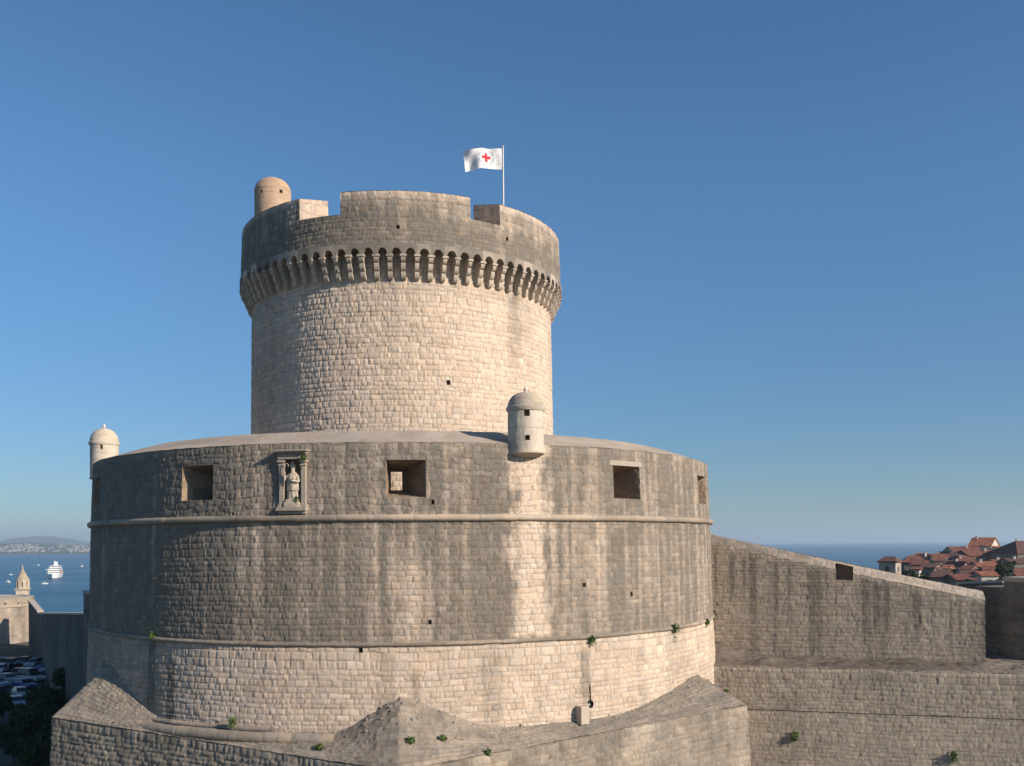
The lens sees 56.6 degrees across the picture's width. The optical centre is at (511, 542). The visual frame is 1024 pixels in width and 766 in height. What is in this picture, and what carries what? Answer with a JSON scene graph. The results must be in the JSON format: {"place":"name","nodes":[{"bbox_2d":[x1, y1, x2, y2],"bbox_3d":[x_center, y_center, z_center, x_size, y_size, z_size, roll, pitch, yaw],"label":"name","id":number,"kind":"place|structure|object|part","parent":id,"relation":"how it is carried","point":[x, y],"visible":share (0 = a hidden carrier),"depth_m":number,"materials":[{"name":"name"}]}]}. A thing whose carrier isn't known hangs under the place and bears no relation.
{"place":"outdoors","nodes":[
{"label":"outdoors","id":0,"kind":"place"},
{"bbox_2d":[0,656,18,658],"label":"path","id":1,"kind":"structure","parent":0,"point":[3,657],"depth_m":165.54,"materials":[{"name":"grey stone"}]},
{"bbox_2d":[0,684,41,724],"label":"road","id":2,"kind":"structure","parent":0,"point":[8,689],"depth_m":125.05,"materials":[{"name":"grey asphalt"}]},
{"bbox_2d":[11,694,26,704],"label":"parked car","id":3,"kind":"object","parent":2,"relation":"on","point":[17,699],"visible":0.42,"depth_m":126.41,"materials":[{"name":"blue paint"}]},
{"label":"windows","id":4,"kind":"part","parent":3,"relation":"part of","materials":[{"name":"black glass"}]},
{"bbox_2d":[11,686,29,695],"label":"parked car","id":5,"kind":"object","parent":2,"relation":"on","point":[18,690],"visible":0.5,"depth_m":133.51,"materials":[{"name":"silver metal"}]},
{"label":"windows","id":6,"kind":"part","parent":5,"relation":"part of","materials":[{"name":"black glass"}]},
{"bbox_2d":[0,641,48,765],"bbox_3d":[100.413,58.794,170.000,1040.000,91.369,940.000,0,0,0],"label":"ground","id":7,"kind":"structure","parent":0,"point":[19,649],"depth_m":170.31,"materials":[{"name":"grey asphalt"}]},
{"bbox_2d":[0,690,14,721],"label":"evergreen tree","id":8,"kind":"object","parent":7,"relation":"on","point":[7,703],"visible":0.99,"depth_m":117.66,"materials":[{"name":"green plant"}]},
{"bbox_2d":[0,595,33,644],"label":"round tower","id":9,"kind":"structure","parent":7,"relation":"on","point":[14,619],"depth_m":186.19,"materials":[{"name":"stone"}]},
{"bbox_2d":[14,564,30,594],"bbox_3d":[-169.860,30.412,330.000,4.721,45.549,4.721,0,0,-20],"label":"belfry","id":10,"kind":"object","parent":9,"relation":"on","point":[22,579],"visible":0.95,"depth_m":328.48,"materials":[{"name":"stone"}]},
{"bbox_2d":[8,703,26,728],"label":"evergreen tree","id":11,"kind":"object","parent":7,"relation":"on","point":[18,706],"visible":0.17,"depth_m":111.62,"materials":[{"name":"green plant"}]},
{"bbox_2d":[0,720,35,765],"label":"evergreen tree","id":12,"kind":"object","parent":7,"relation":"on","point":[8,742],"visible":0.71,"depth_m":97.21,"materials":[{"name":"green plant"}]},
{"bbox_2d":[6,702,51,735],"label":"evergreen tree","id":13,"kind":"object","parent":7,"relation":"on","point":[34,717],"visible":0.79,"depth_m":103.26,"materials":[{"name":"green plant"}]},
{"bbox_2d":[14,726,51,765],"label":"evergreen tree","id":14,"kind":"object","parent":7,"relation":"on","point":[34,747],"visible":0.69,"depth_m":90.94,"materials":[{"name":"green plant"}]},
{"bbox_2d":[28,600,43,650],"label":"stair wall","id":15,"kind":"structure","parent":7,"relation":"on","point":[35,608],"depth_m":175.69,"materials":[{"name":"grey stone"}]},
{"bbox_2d":[22,684,66,710],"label":"evergreen tree","id":16,"kind":"object","parent":7,"relation":"on","point":[47,698],"visible":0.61,"depth_m":111.10,"materials":[{"name":"green plant"}]},
{"bbox_2d":[39,704,61,732],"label":"evergreen tree","id":17,"kind":"object","parent":7,"relation":"on","point":[52,712],"visible":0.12,"depth_m":95.25,"materials":[{"name":"green plant"}]},
{"bbox_2d":[51,667,65,704],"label":"evergreen tree","id":18,"kind":"object","parent":7,"relation":"on","point":[58,675],"visible":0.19,"depth_m":116.85,"materials":[{"name":"green plant"}]},
{"bbox_2d":[37,612,83,701],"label":"city wall","id":19,"kind":"structure","parent":7,"relation":"on","point":[60,639],"depth_m":117.61,"materials":[{"name":"grey stone"}]},
{"bbox_2d":[82,590,89,685],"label":"wall pier","id":20,"kind":"structure","parent":7,"relation":"on","point":[86,596],"depth_m":75.19,"materials":[{"name":"grey stone"}]},
{"bbox_2d":[49,177,750,765],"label":"fortress tower","id":21,"kind":"structure","parent":7,"relation":"on","point":[465,551],"depth_m":40.18,"materials":[{"name":"stone"}]},
{"bbox_2d":[148,631,155,641],"bbox_3d":[-15.348,4.032,40.639,0.448,0.533,0.394,0,0,0],"label":"caper bush","id":22,"kind":"object","parent":21,"relation":"attached to","point":[152,635],"visible":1,"depth_m":40.57,"materials":[{"name":"green plant"}]},
{"bbox_2d":[227,717,236,728],"bbox_3d":[-11.192,7.218,38.020,0.398,0.498,0.324,0,0,0],"label":"caper bush","id":23,"kind":"object","parent":21,"relation":"attached to","point":[231,720],"visible":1,"depth_m":37.97,"materials":[{"name":"green plant"}]},
{"bbox_2d":[283,461,300,506],"bbox_3d":[-8.819,-2.340,38.118,0.698,1.871,0.498,0,0,10],"label":"statue","id":24,"kind":"object","parent":21,"relation":"in","point":[292,478],"visible":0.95,"depth_m":38.01,"materials":[{"name":"stone"}]},
{"bbox_2d":[300,454,307,459],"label":"caper bush","id":25,"kind":"object","parent":21,"relation":"attached to","point":[303,457],"visible":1,"depth_m":37.71,"materials":[{"name":"green plant"}]},
{"bbox_2d":[314,743,323,750],"bbox_3d":[-7.387,7.852,36.400,0.390,0.357,0.333,0,0,0],"label":"caper bush","id":26,"kind":"object","parent":21,"relation":"attached to","point":[318,746],"visible":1,"depth_m":36.36,"materials":[{"name":"green plant"}]},
{"bbox_2d":[405,736,414,744],"bbox_3d":[-3.811,7.455,35.651,0.409,0.446,0.342,0,0,0],"label":"caper bush","id":27,"kind":"object","parent":21,"relation":"attached to","point":[411,740],"visible":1,"depth_m":35.59,"materials":[{"name":"green plant"}]},
{"bbox_2d":[440,734,446,740],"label":"caper bush","id":28,"kind":"object","parent":21,"relation":"attached to","point":[443,737],"visible":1,"depth_m":36.30,"materials":[{"name":"green plant"}]},
{"bbox_2d":[484,747,491,755],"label":"caper bush","id":29,"kind":"object","parent":21,"relation":"attached to","point":[487,752],"visible":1,"depth_m":36.37,"materials":[{"name":"green plant"}]},
{"bbox_2d":[502,146,503,204],"bbox_3d":[-0.489,-18.758,54.600,0.280,8.121,0.280,0,0,0],"label":"flagpole","id":30,"kind":"object","parent":21,"relation":"on","point":[503,170],"visible":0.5,"depth_m":54.57,"materials":[{"name":"white metal"}]},
{"bbox_2d":[463,148,501,171],"bbox_3d":[-1.672,-21.923,54.423,2.254,1.419,0.341,0,0,-2],"label":"flag","id":31,"kind":"object","parent":30,"relation":"attached to","point":[476,158],"visible":1,"depth_m":54.47,"materials":[{"name":"white fabric"}]},
{"bbox_2d":[587,635,595,645],"bbox_3d":[3.380,4.155,40.315,0.430,0.512,0.403,0,0,0],"label":"caper bush","id":32,"kind":"object","parent":21,"relation":"attached to","point":[592,638],"visible":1,"depth_m":40.24,"materials":[{"name":"green plant"}]},
{"bbox_2d":[671,623,679,641],"bbox_3d":[7.536,4.194,44.067,0.584,0.921,0.482,0,0,0],"label":"caper bush","id":33,"kind":"object","parent":21,"relation":"attached to","point":[675,630],"visible":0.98,"depth_m":43.99,"materials":[{"name":"green plant"}]},
{"bbox_2d":[684,641,1023,765],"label":"scarp wall","id":34,"kind":"structure","parent":7,"relation":"on","point":[839,711],"depth_m":47.22,"materials":[{"name":"stone"}]},
{"bbox_2d":[791,730,799,741],"bbox_3d":[14.277,9.758,47.943,0.460,0.607,0.401,0,0,-20],"label":"caper bush","id":35,"kind":"object","parent":34,"relation":"attached to","point":[794,736],"visible":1,"depth_m":47.87,"materials":[{"name":"green plant"}]},
{"bbox_2d":[710,534,985,661],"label":"rampart wall","id":36,"kind":"structure","parent":34,"relation":"on","point":[767,600],"depth_m":51.05,"materials":[{"name":"stone"}]},
{"bbox_2d":[950,750,957,763],"bbox_3d":[21.355,10.350,45.872,0.369,0.689,0.402,0,0,44],"label":"caper bush","id":37,"kind":"object","parent":34,"relation":"attached to","point":[953,754],"visible":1,"depth_m":45.82,"materials":[{"name":"green plant"}]},
{"bbox_2d":[968,576,1023,659],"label":"bastion wall","id":38,"kind":"structure","parent":34,"relation":"on","point":[1004,604],"depth_m":50.80,"materials":[{"name":"grey stone"}]},
{"bbox_2d":[877,556,902,573],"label":"town house","id":39,"kind":"structure","parent":7,"relation":"on","point":[892,564],"depth_m":198.53,"materials":[{"name":"beige paint"}]},
{"bbox_2d":[884,565,889,571],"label":"window","id":40,"kind":"structure","parent":39,"relation":"in","point":[886,567],"depth_m":198.29,"materials":[{"name":"grey glass"}]},
{"bbox_2d":[901,569,908,575],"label":"town tree","id":41,"kind":"object","parent":7,"relation":"on","point":[904,572],"visible":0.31,"depth_m":214.49,"materials":[{"name":"green plant"}]},
{"bbox_2d":[908,569,916,576],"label":"town tree","id":42,"kind":"object","parent":7,"relation":"on","point":[911,573],"visible":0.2,"depth_m":204.68,"materials":[{"name":"green plant"}]},
{"bbox_2d":[902,554,924,574],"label":"town house","id":43,"kind":"structure","parent":7,"relation":"on","point":[907,561],"depth_m":246.63,"materials":[{"name":"red tile"}]},
{"bbox_2d":[911,566,922,577],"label":"town house","id":44,"kind":"structure","parent":7,"relation":"on","point":[917,569],"depth_m":213.43,"materials":[{"name":"red tile"}]},
{"bbox_2d":[910,560,929,565],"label":"town house","id":45,"kind":"structure","parent":7,"relation":"on","point":[916,562],"depth_m":238.41,"materials":[{"name":"red tile"}]},
{"bbox_2d":[916,553,929,559],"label":"town house","id":46,"kind":"structure","parent":7,"relation":"on","point":[925,556],"depth_m":299.54,"materials":[{"name":"orange tile"}]},
{"bbox_2d":[918,572,931,579],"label":"town tree","id":47,"kind":"object","parent":7,"relation":"on","point":[924,576],"visible":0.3,"depth_m":199.55,"materials":[{"name":"green plant"}]},
{"bbox_2d":[920,563,943,580],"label":"town house","id":48,"kind":"structure","parent":7,"relation":"on","point":[928,568],"depth_m":232.72,"materials":[{"name":"brown tile"}]},
{"bbox_2d":[928,552,950,564],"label":"town house","id":49,"kind":"structure","parent":7,"relation":"on","point":[937,558],"depth_m":287.65,"materials":[{"name":"red tile"}]},
{"bbox_2d":[930,572,952,583],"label":"town house","id":50,"kind":"structure","parent":7,"relation":"on","point":[938,576],"depth_m":192.44,"materials":[{"name":"brown tile"}]},
{"bbox_2d":[935,569,950,571],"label":"town house","id":51,"kind":"structure","parent":7,"relation":"on","point":[942,570],"depth_m":213.87,"materials":[{"name":"brown tile"}]},
{"bbox_2d":[938,550,948,553],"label":"town house","id":52,"kind":"structure","parent":7,"relation":"on","point":[944,552],"depth_m":329.55,"materials":[{"name":"brown tile"}]},
{"bbox_2d":[943,565,954,569],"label":"town house","id":53,"kind":"structure","parent":7,"relation":"on","point":[950,567],"depth_m":243.26,"materials":[{"name":"orange tile"}]},
{"bbox_2d":[944,559,968,573],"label":"town house","id":54,"kind":"structure","parent":7,"relation":"on","point":[956,563],"depth_m":248.83,"materials":[{"name":"red tile"}]},
{"bbox_2d":[948,552,964,556],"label":"town house","id":55,"kind":"structure","parent":7,"relation":"on","point":[951,554],"depth_m":298.96,"materials":[{"name":"brown tile"}]},
{"bbox_2d":[949,555,967,559],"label":"town house","id":56,"kind":"structure","parent":7,"relation":"on","point":[953,557],"depth_m":284.88,"materials":[{"name":"red tile"}]},
{"bbox_2d":[945,574,977,585],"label":"town house","id":57,"kind":"structure","parent":7,"relation":"on","point":[953,579],"depth_m":188.02,"materials":[{"name":"red tile"}]},
{"bbox_2d":[943,545,980,551],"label":"town house","id":58,"kind":"structure","parent":7,"relation":"on","point":[954,548],"depth_m":328.16,"materials":[{"name":"red tile"}]},
{"bbox_2d":[953,556,975,562],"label":"town house","id":59,"kind":"structure","parent":7,"relation":"on","point":[967,559],"depth_m":273.65,"materials":[{"name":"red tile"}]},
{"bbox_2d":[959,570,977,573],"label":"town house","id":60,"kind":"structure","parent":7,"relation":"on","point":[965,571],"depth_m":204.01,"materials":[{"name":"brown tile"}]},
{"bbox_2d":[958,565,980,570],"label":"town house","id":61,"kind":"structure","parent":7,"relation":"on","point":[970,567],"depth_m":223.83,"materials":[{"name":"red tile"}]},
{"bbox_2d":[958,548,990,560],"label":"town house","id":62,"kind":"structure","parent":7,"relation":"on","point":[977,555],"depth_m":295.96,"materials":[{"name":"red tile"}]},
{"bbox_2d":[957,580,1003,587],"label":"town wall","id":63,"kind":"structure","parent":7,"relation":"on","point":[981,583],"depth_m":87.78,"materials":[{"name":"grey stone"}]},
{"bbox_2d":[967,559,996,565],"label":"town house","id":64,"kind":"structure","parent":7,"relation":"on","point":[980,562],"depth_m":233.38,"materials":[{"name":"orange tile"}]},
{"bbox_2d":[968,536,999,549],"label":"town house","id":65,"kind":"structure","parent":7,"relation":"on","point":[981,543],"depth_m":342.38,"materials":[{"name":"orange tile"}]},
{"bbox_2d":[970,571,998,580],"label":"town house","id":66,"kind":"structure","parent":7,"relation":"on","point":[985,575],"depth_m":197.29,"materials":[{"name":"orange tile"}]},
{"bbox_2d":[979,566,998,578],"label":"town house","id":67,"kind":"structure","parent":7,"relation":"on","point":[987,568],"depth_m":220.61,"materials":[{"name":"red tile"}]},
{"bbox_2d":[986,557,1000,578],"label":"town house","id":68,"kind":"structure","parent":7,"relation":"on","point":[996,559],"depth_m":259.51,"materials":[{"name":"red tile"}]},
{"bbox_2d":[994,562,1014,579],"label":"town tree","id":69,"kind":"object","parent":7,"relation":"on","point":[1002,570],"visible":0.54,"depth_m":184.57,"materials":[{"name":"green plant"}]},
{"bbox_2d":[986,539,1023,558],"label":"town house","id":70,"kind":"structure","parent":7,"relation":"on","point":[1014,548],"depth_m":288.05,"materials":[{"name":"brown tile"}]},
{"bbox_2d":[997,556,1023,567],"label":"town house","id":71,"kind":"structure","parent":7,"relation":"on","point":[1020,562],"depth_m":252.91,"materials":[{"name":"brown tile"}]},
{"bbox_2d":[1010,568,1023,576],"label":"town house","id":72,"kind":"structure","parent":7,"relation":"on","point":[1016,572],"depth_m":207.86,"materials":[{"name":"red tile"}]},
{"bbox_2d":[0,665,50,687],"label":"car park","id":73,"kind":"structure","parent":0,"point":[44,682],"depth_m":146.03,"materials":[{"name":"grey asphalt"}]},
{"bbox_2d":[0,663,8,672],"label":"parked car","id":74,"kind":"object","parent":73,"relation":"on","point":[4,667],"visible":0.94,"depth_m":151.83,"materials":[{"name":"white paint"}]},
{"bbox_2d":[0,677,11,686],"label":"parked car","id":75,"kind":"object","parent":73,"relation":"on","point":[3,682],"visible":1,"depth_m":140.41,"materials":[{"name":"blue paint"}]},
{"bbox_2d":[0,673,19,681],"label":"parked car","id":76,"kind":"object","parent":73,"relation":"on","point":[10,677],"visible":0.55,"depth_m":144.38,"materials":[{"name":"silver metal"}]},
{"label":"windows","id":77,"kind":"part","parent":76,"relation":"part of","materials":[{"name":"black glass"}]},
{"bbox_2d":[2,657,18,667],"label":"parked car","id":78,"kind":"object","parent":73,"relation":"on","point":[9,661],"visible":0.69,"depth_m":156.37,"materials":[{"name":"black paint"}]},
{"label":"windows","id":79,"kind":"part","parent":78,"relation":"part of","materials":[{"name":"black glass"}]},
{"bbox_2d":[12,667,24,674],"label":"parked car","id":80,"kind":"object","parent":73,"relation":"on","point":[15,671],"visible":0.23,"depth_m":148.39,"materials":[{"name":"blue paint"}]},
{"bbox_2d":[13,656,32,666],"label":"parked car","id":81,"kind":"object","parent":73,"relation":"on","point":[21,660],"visible":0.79,"depth_m":157.09,"materials":[{"name":"black paint"}]},
{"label":"windows","id":82,"kind":"part","parent":81,"relation":"part of","materials":[{"name":"black glass"}]},
{"bbox_2d":[12,678,37,687],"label":"parked car","id":83,"kind":"object","parent":73,"relation":"on","point":[28,682],"visible":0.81,"depth_m":139.41,"materials":[{"name":"blue paint"}]},
{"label":"windows","id":84,"kind":"part","parent":83,"relation":"part of","materials":[{"name":"black glass"}]},
{"bbox_2d":[15,667,46,681],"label":"parked car","id":85,"kind":"object","parent":73,"relation":"on","point":[33,674],"visible":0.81,"depth_m":145.44,"materials":[{"name":"white paint"}]},
{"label":"windows","id":86,"kind":"part","parent":85,"relation":"part of","materials":[{"name":"black glass"}]},
{"bbox_2d":[23,657,41,666],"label":"parked car","id":87,"kind":"object","parent":73,"relation":"on","point":[33,662],"visible":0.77,"depth_m":156.12,"materials":[{"name":"silver metal"}]},
{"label":"windows","id":88,"kind":"part","parent":87,"relation":"part of","materials":[{"name":"black glass"}]},
{"bbox_2d":[35,660,43,669],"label":"parked car","id":89,"kind":"object","parent":73,"relation":"on","point":[40,664],"visible":0.3,"depth_m":154.02,"materials":[{"name":"blue paint"}]},
{"bbox_2d":[39,664,44,673],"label":"parked car","id":90,"kind":"object","parent":73,"relation":"on","point":[42,669],"visible":0.12,"depth_m":151.43,"materials":[{"name":"white paint"}]},
{"bbox_2d":[0,543,89,554],"bbox_3d":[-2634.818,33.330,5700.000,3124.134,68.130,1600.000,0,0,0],"label":"coast","id":91,"kind":"structure","parent":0,"point":[63,550],"depth_m":5118.21},
{"bbox_2d":[0,543,89,552],"bbox_3d":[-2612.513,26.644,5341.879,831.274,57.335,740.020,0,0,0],"label":"town","id":92,"kind":"object","parent":91,"relation":"on","point":[22,548],"visible":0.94,"depth_m":5107.53,"materials":[{"name":"paint"}]},
{"bbox_2d":[0,536,89,544],"bbox_3d":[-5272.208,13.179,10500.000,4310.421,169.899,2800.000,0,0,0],"label":"hills","id":93,"kind":"structure","parent":0,"point":[46,539],"depth_m":10147.40,"materials":[{"name":"grey"}]},
{"bbox_2d":[0,542,1010,612],"bbox_3d":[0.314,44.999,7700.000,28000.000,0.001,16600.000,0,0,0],"label":"sea","id":94,"kind":"structure","parent":0,"point":[64,593],"depth_m":2306.89,"materials":[{"name":"blue liquid"}]},
{"bbox_2d":[47,561,62,578],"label":"cruise ship","id":95,"kind":"object","parent":94,"relation":"on","point":[55,570],"visible":0.98,"depth_m":1301.71,"materials":[{"name":"white paint"}]},
{"bbox_2d":[0,0,1023,542],"label":"sky","id":96,"kind":"structure","parent":0,"point":[789,233],"materials":[{"name":"blue"}]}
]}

